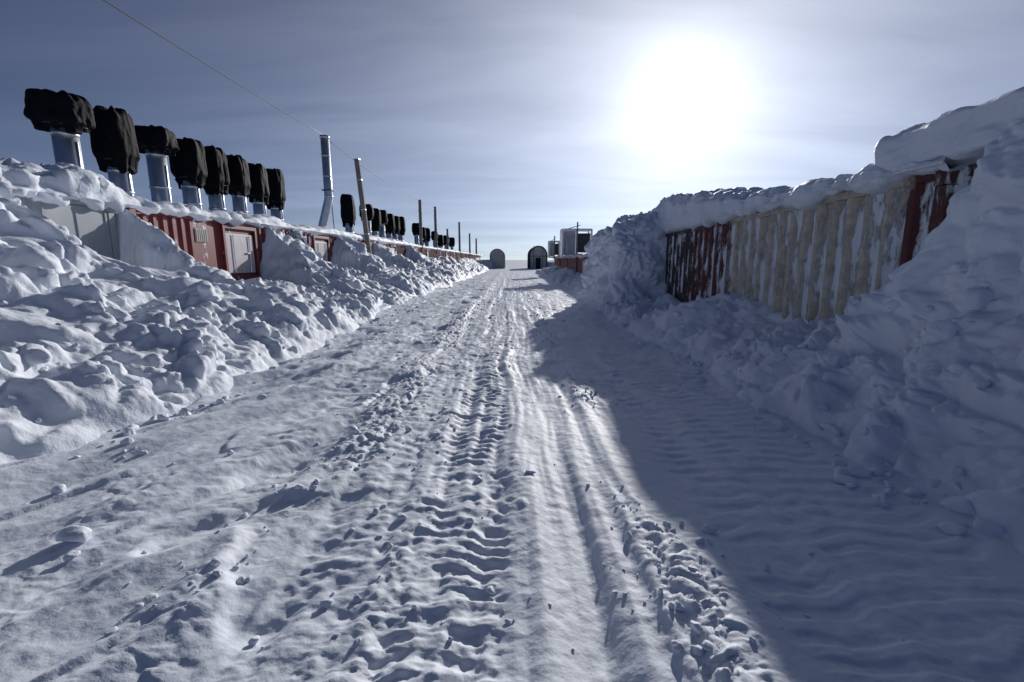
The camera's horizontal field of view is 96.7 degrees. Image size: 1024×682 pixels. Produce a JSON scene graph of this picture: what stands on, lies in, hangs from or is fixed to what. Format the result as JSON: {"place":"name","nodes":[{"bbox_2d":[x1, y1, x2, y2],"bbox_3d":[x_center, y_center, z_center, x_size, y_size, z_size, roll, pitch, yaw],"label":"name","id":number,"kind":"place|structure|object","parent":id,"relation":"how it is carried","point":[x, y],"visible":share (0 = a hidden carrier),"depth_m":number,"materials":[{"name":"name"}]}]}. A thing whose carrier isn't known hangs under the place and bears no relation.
{"place":"outdoors","nodes":[
{"label":"outdoors","id":0,"kind":"place"},
{"bbox_2d":[0,260,1023,681],"bbox_3d":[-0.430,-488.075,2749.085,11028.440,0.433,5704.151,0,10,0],"label":"snow ground","id":1,"kind":"structure","parent":0,"point":[870,584],"depth_m":2.77,"materials":[{"name":"white snow"}]},
{"bbox_2d":[0,196,119,259],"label":"shipping container","id":2,"kind":"object","parent":1,"relation":"on","point":[95,231],"visible":0.21,"depth_m":8.57,"materials":[{"name":"white metal"}]},
{"bbox_2d":[114,207,275,279],"bbox_3d":[-9.215,-2.048,12.637,2.520,2.600,6.012,0,10,0],"label":"shipping container","id":3,"kind":"object","parent":1,"relation":"on","point":[235,252],"visible":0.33,"depth_m":12.47,"materials":[{"name":"metal"}]},
{"bbox_2d":[23,88,95,168],"bbox_3d":[-9.009,-3.856,9.218,1.036,2.258,0.624,0,10,0],"label":"covered roof vent","id":4,"kind":"object","parent":3,"relation":"on","point":[65,119],"visible":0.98,"depth_m":8.91,"materials":[{"name":"fabric"}]},
{"bbox_2d":[89,105,139,195],"bbox_3d":[-8.997,-4.095,10.401,0.727,2.315,0.616,0,10,0],"label":"covered roof vent","id":5,"kind":"object","parent":3,"relation":"on","point":[114,147],"visible":0.95,"depth_m":10.15,"materials":[{"name":"fabric"}]},
{"bbox_2d":[134,125,178,201],"bbox_3d":[-8.998,-4.271,11.581,0.927,2.247,0.638,0,10,0],"label":"covered roof vent","id":6,"kind":"object","parent":3,"relation":"on","point":[157,145],"visible":0.91,"depth_m":11.38,"materials":[{"name":"metal"}]},
{"bbox_2d":[169,137,207,208],"bbox_3d":[-9.002,-4.483,12.713,0.829,2.268,0.605,0,10,0],"label":"covered roof vent","id":7,"kind":"object","parent":3,"relation":"on","point":[188,167],"visible":0.9,"depth_m":12.46,"materials":[{"name":"fabric"}]},
{"bbox_2d":[203,145,229,210],"bbox_3d":[-9.002,-4.691,13.798,0.706,2.298,0.647,0,10,0],"label":"covered roof vent","id":8,"kind":"object","parent":3,"relation":"on","point":[216,185],"visible":0.8,"depth_m":13.57,"materials":[{"name":"fabric"}]},
{"bbox_2d":[226,154,250,213],"bbox_3d":[-8.993,-4.907,14.970,0.642,2.311,0.617,0,10,0],"label":"covered roof vent","id":9,"kind":"object","parent":3,"relation":"on","point":[239,188],"visible":0.84,"depth_m":14.74,"materials":[{"name":"fabric"}]},
{"bbox_2d":[225,233,255,272],"bbox_3d":[-8.020,-2.580,13.456,0.035,1.120,1.360,0,10,0],"label":"door leaf","id":10,"kind":"structure","parent":3,"relation":"in","point":[241,243],"depth_m":13.42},
{"bbox_2d":[0,158,482,255],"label":"roof snow","id":11,"kind":"structure","parent":3,"relation":"on","point":[62,184],"depth_m":8.67,"materials":[{"name":"white snow"}]},
{"bbox_2d":[418,200,422,251],"bbox_3d":[-8.000,-10.065,39.853,0.340,4.440,0.300,0,10,0],"label":"wooden pole","id":12,"kind":"object","parent":11,"relation":"on","point":[420,225],"visible":0.92,"depth_m":39.74,"materials":[{"name":"brown wood"}]},
{"bbox_2d":[434,207,437,252],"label":"wooden pole","id":13,"kind":"object","parent":11,"relation":"on","point":[435,227],"visible":0.96,"depth_m":47.57,"materials":[{"name":"brown wood"}]},
{"bbox_2d":[446,229,448,248],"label":"wooden pole","id":14,"kind":"object","parent":11,"relation":"on","point":[447,239],"visible":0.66,"depth_m":58.52,"materials":[{"name":"brown wood"}]},
{"bbox_2d":[458,222,460,254],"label":"wooden pole","id":15,"kind":"object","parent":11,"relation":"on","point":[459,239],"visible":0.87,"depth_m":69.22,"materials":[{"name":"brown wood"}]},
{"bbox_2d":[468,233,470,255],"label":"wooden pole","id":16,"kind":"object","parent":11,"relation":"on","point":[469,244],"visible":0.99,"depth_m":86.06,"materials":[{"name":"brown wood"}]},
{"bbox_2d":[475,238,476,256],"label":"wooden pole","id":17,"kind":"object","parent":11,"relation":"on","point":[476,246],"visible":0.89,"depth_m":101.75,"materials":[{"name":"brown wood"}]},
{"bbox_2d":[0,196,489,464],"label":"snow bank","id":18,"kind":"structure","parent":1,"relation":"on","point":[169,356],"depth_m":6.53,"materials":[{"name":"white snow"}]},
{"bbox_2d":[354,158,371,253],"bbox_3d":[-7.962,-7.041,24.342,0.662,5.144,0.198,0,10,0],"label":"wooden pole","id":19,"kind":"object","parent":18,"relation":"on","point":[362,202],"visible":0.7,"depth_m":24.23,"materials":[{"name":"brown wood"}]},
{"bbox_2d":[280,228,336,261],"bbox_3d":[-9.215,-3.170,18.938,2.520,2.600,6.012,0,10,0],"label":"shipping container","id":20,"kind":"object","parent":1,"relation":"on","point":[323,245],"visible":0.12,"depth_m":19.12,"materials":[{"name":"metal"}]},
{"bbox_2d":[248,163,269,213],"bbox_3d":[-8.993,-5.111,16.163,0.635,2.294,0.610,0,10,0],"label":"covered roof vent","id":21,"kind":"object","parent":20,"relation":"on","point":[259,193],"visible":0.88,"depth_m":15.92,"materials":[{"name":"fabric"}]},
{"bbox_2d":[266,168,285,221],"bbox_3d":[-8.998,-5.343,17.334,0.650,2.342,0.618,0,10,0],"label":"covered roof vent","id":22,"kind":"object","parent":20,"relation":"on","point":[277,196],"visible":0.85,"depth_m":17.08,"materials":[{"name":"fabric"}]},
{"bbox_2d":[315,241,327,261],"bbox_3d":[-8.020,-3.597,19.166,0.035,1.120,1.260,0,10,0],"label":"door leaf","id":23,"kind":"structure","parent":20,"relation":"in","point":[323,251],"depth_m":19.22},
{"bbox_2d":[318,135,334,227],"bbox_3d":[-8.790,-7.184,21.270,0.839,4.515,0.460,0,10,0],"label":"chimney pipe","id":24,"kind":"object","parent":20,"relation":"on","point":[327,182],"visible":0.91,"depth_m":21.09,"materials":[{"name":"metal"}]},
{"bbox_2d":[103,0,322,134],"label":"overhead cable","id":25,"kind":"object","parent":24,"relation":"attached to","point":[200,60],"visible":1,"depth_m":12.31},
{"bbox_2d":[330,141,433,208],"bbox_3d":[-8.210,-11.392,34.130,0.207,0.672,26.810,0,10,1],"label":"overhead cable","id":26,"kind":"object","parent":24,"relation":"attached to","point":[377,176],"visible":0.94,"depth_m":28.17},
{"bbox_2d":[357,240,376,251],"bbox_3d":[-9.220,-4.293,25.238,2.510,2.600,6.012,0,10,0],"label":"shipping container","id":27,"kind":"object","parent":1,"relation":"on","point":[363,241],"visible":0.09,"depth_m":25.87,"materials":[{"name":"metal"}]},
{"bbox_2d":[340,194,355,232],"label":"covered roof vent","id":28,"kind":"object","parent":27,"relation":"on","point":[348,211],"visible":0.91,"depth_m":24.21,"materials":[{"name":"fabric"}]},
{"bbox_2d":[359,204,373,234],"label":"covered roof vent","id":29,"kind":"object","parent":27,"relation":"on","point":[370,211],"visible":0.59,"depth_m":27.36,"materials":[{"name":"fabric"}]},
{"bbox_2d":[384,243,405,255],"bbox_3d":[-9.215,-5.415,31.539,2.520,2.600,6.012,0,10,0],"label":"shipping container","id":30,"kind":"object","parent":1,"relation":"on","point":[400,249],"visible":0.09,"depth_m":32.19,"materials":[{"name":"metal"}]},
{"bbox_2d":[371,208,380,235],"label":"covered roof vent","id":31,"kind":"object","parent":30,"relation":"on","point":[376,224],"visible":0.66,"depth_m":28.89,"materials":[{"name":"fabric"}]},
{"bbox_2d":[379,210,387,237],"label":"covered roof vent","id":32,"kind":"object","parent":30,"relation":"on","point":[384,219],"visible":0.52,"depth_m":30.54,"materials":[{"name":"fabric"}]},
{"bbox_2d":[385,213,394,237],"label":"covered roof vent","id":33,"kind":"object","parent":30,"relation":"on","point":[389,229],"visible":0.54,"depth_m":32.24,"materials":[{"name":"fabric"}]},
{"bbox_2d":[392,215,399,239],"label":"covered roof vent","id":34,"kind":"object","parent":30,"relation":"on","point":[397,226],"visible":0.42,"depth_m":33.85,"materials":[{"name":"fabric"}]},
{"bbox_2d":[414,247,422,254],"bbox_3d":[-9.220,-6.537,37.840,2.510,2.600,6.012,0,10,0],"label":"shipping container","id":35,"kind":"object","parent":1,"relation":"on","point":[417,249],"visible":0.12,"depth_m":39.05,"materials":[{"name":"red metal"}]},
{"bbox_2d":[398,216,405,240],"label":"covered roof vent","id":36,"kind":"object","parent":35,"relation":"on","point":[402,228],"visible":0.49,"depth_m":35.59,"materials":[{"name":"fabric"}]},
{"bbox_2d":[423,248,434,257],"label":"shipping container","id":37,"kind":"object","parent":1,"relation":"on","point":[429,253],"visible":0.2,"depth_m":43.88,"materials":[{"name":"metal"}]},
{"bbox_2d":[412,223,418,243],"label":"covered roof vent","id":38,"kind":"object","parent":37,"relation":"on","point":[415,229],"visible":0.71,"depth_m":41.63,"materials":[{"name":"fabric"}]},
{"bbox_2d":[422,227,425,244],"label":"covered roof vent","id":39,"kind":"object","parent":37,"relation":"on","point":[424,234],"visible":0.45,"depth_m":44.13,"materials":[{"name":"fabric"}]},
{"bbox_2d":[425,228,430,245],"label":"covered roof vent","id":40,"kind":"object","parent":37,"relation":"on","point":[428,237],"visible":0.53,"depth_m":46.58,"materials":[{"name":"fabric"}]},
{"bbox_2d":[434,250,443,259],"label":"shipping container","id":41,"kind":"object","parent":1,"relation":"on","point":[439,253],"visible":0.2,"depth_m":49.70,"materials":[{"name":"red metal"}]},
{"bbox_2d":[431,231,437,246],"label":"covered roof vent","id":42,"kind":"object","parent":41,"relation":"on","point":[432,236],"visible":0.59,"depth_m":51.50,"materials":[{"name":"fabric"}]},
{"bbox_2d":[444,251,450,256],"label":"shipping container","id":43,"kind":"object","parent":1,"relation":"on","point":[446,253],"visible":0.16,"depth_m":55.98,"materials":[{"name":"metal"}]},
{"bbox_2d":[437,235,443,247],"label":"covered roof vent","id":44,"kind":"object","parent":43,"relation":"on","point":[440,241],"visible":0.77,"depth_m":55.45,"materials":[{"name":"fabric"}]},
{"bbox_2d":[451,252,456,260],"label":"shipping container","id":45,"kind":"object","parent":1,"relation":"on","point":[453,255],"visible":0.2,"depth_m":63.29,"materials":[{"name":"red metal"}]},
{"bbox_2d":[443,235,449,248],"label":"covered roof vent","id":46,"kind":"object","parent":45,"relation":"on","point":[445,241],"visible":0.49,"depth_m":60.35,"materials":[{"name":"fabric"}]},
{"bbox_2d":[457,253,461,260],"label":"shipping container","id":47,"kind":"object","parent":1,"relation":"on","point":[459,256],"visible":0.13,"depth_m":67.86,"materials":[{"name":"metal"}]},
{"bbox_2d":[449,237,454,249],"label":"covered roof vent","id":48,"kind":"object","parent":47,"relation":"on","point":[452,242],"visible":0.88,"depth_m":66.27,"materials":[{"name":"fabric"}]},
{"bbox_2d":[475,259,492,268],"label":"snow mound","id":49,"kind":"object","parent":1,"relation":"on","point":[488,263],"visible":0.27,"depth_m":87.37,"materials":[{"name":"white snow"}]},
{"bbox_2d":[0,240,994,515],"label":"snow chunks","id":50,"kind":"object","parent":1,"relation":"on","point":[974,298],"visible":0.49,"depth_m":4.40,"materials":[{"name":"white snow"}]},
{"bbox_2d":[490,249,504,268],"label":"arched shelter","id":51,"kind":"object","parent":1,"relation":"on","point":[497,257],"visible":0.95,"depth_m":88.78,"materials":[{"name":"metal"}]},
{"bbox_2d":[50,279,1006,656],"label":"snow chunks","id":52,"kind":"object","parent":1,"relation":"on","point":[78,533],"visible":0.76,"depth_m":3.17,"materials":[{"name":"white snow"}]},
{"bbox_2d":[527,246,547,268],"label":"arched shelter","id":53,"kind":"object","parent":1,"relation":"on","point":[537,257],"visible":0.98,"depth_m":86.80,"materials":[{"name":"metal"}]},
{"bbox_2d":[536,258,540,268],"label":"door","id":54,"kind":"structure","parent":53,"relation":"in","point":[538,260],"depth_m":86.93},
{"bbox_2d":[547,260,553,267],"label":"snow mound","id":55,"kind":"object","parent":1,"relation":"on","point":[550,263],"visible":0.1,"depth_m":87.30,"materials":[{"name":"white snow"}]},
{"bbox_2d":[554,256,559,266],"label":"shipping container","id":56,"kind":"object","parent":1,"relation":"on","point":[557,261],"visible":0.01,"depth_m":51.72,"materials":[{"name":"red metal"}]},
{"bbox_2d":[548,236,559,259],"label":"equipment frame","id":57,"kind":"object","parent":56,"relation":"on","point":[553,249],"visible":0.9,"depth_m":50.02,"materials":[{"name":"metal"}]},
{"bbox_2d":[560,258,566,267],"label":"shipping container","id":58,"kind":"object","parent":1,"relation":"on","point":[563,262],"visible":0.05,"depth_m":45.71,"materials":[{"name":"red metal"}]},
{"bbox_2d":[567,257,576,271],"bbox_3d":[6.370,-6.079,39.547,2.510,2.600,6.012,0,10,0],"label":"shipping container","id":59,"kind":"object","parent":1,"relation":"on","point":[571,263],"visible":0.04,"depth_m":38.92,"materials":[{"name":"red metal"}]},
{"bbox_2d":[553,253,589,258],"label":"roof snow","id":60,"kind":"structure","parent":59,"relation":"on","point":[582,255],"depth_m":34.54,"materials":[{"name":"white snow"}]},
{"bbox_2d":[560,222,592,256],"bbox_3d":[5.450,-8.498,38.870,2.550,3.100,1.835,0,10,0],"label":"equipment frame","id":61,"kind":"object","parent":59,"relation":"on","point":[570,239],"visible":0.69,"depth_m":38.15,"materials":[{"name":"metal"}]},
{"bbox_2d":[577,256,586,272],"bbox_3d":[6.365,-4.853,33.061,2.520,2.600,6.012,0,10,0],"label":"shipping container","id":62,"kind":"object","parent":1,"relation":"on","point":[580,264],"visible":0.12,"depth_m":34.35,"materials":[{"name":"metal"}]},
{"bbox_2d":[579,208,667,312],"bbox_3d":[5.167,-2.700,17.148,5.334,4.712,6.106,0,10,0],"label":"snow mound","id":63,"kind":"object","parent":1,"relation":"on","point":[625,261],"visible":0.35,"depth_m":14.66,"materials":[{"name":"white snow"}]},
{"bbox_2d":[536,119,1023,555],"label":"snow bank","id":64,"kind":"structure","parent":1,"relation":"on","point":[976,235],"depth_m":4.12,"materials":[{"name":"white snow"}]},
{"bbox_2d":[665,167,976,321],"bbox_3d":[5.978,-1.319,9.952,2.510,2.660,10.212,0,9,2],"label":"shipping container","id":65,"kind":"object","parent":1,"relation":"on","point":[828,257],"visible":0.41,"depth_m":7.08,"materials":[{"name":"beige metal"}]},
{"bbox_2d":[655,156,972,233],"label":"roof snow","id":66,"kind":"structure","parent":65,"relation":"on","point":[680,211],"depth_m":8.05,"materials":[{"name":"white snow"}]},
{"bbox_2d":[874,86,1023,177],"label":"snow cornice","id":67,"kind":"structure","parent":65,"relation":"on","point":[962,135],"depth_m":4.56,"materials":[{"name":"white snow"}]},
{"bbox_2d":[0,0,1023,259],"label":"sky","id":68,"kind":"structure","parent":0,"point":[522,122],"materials":[{"name":"blue"}]}
]}

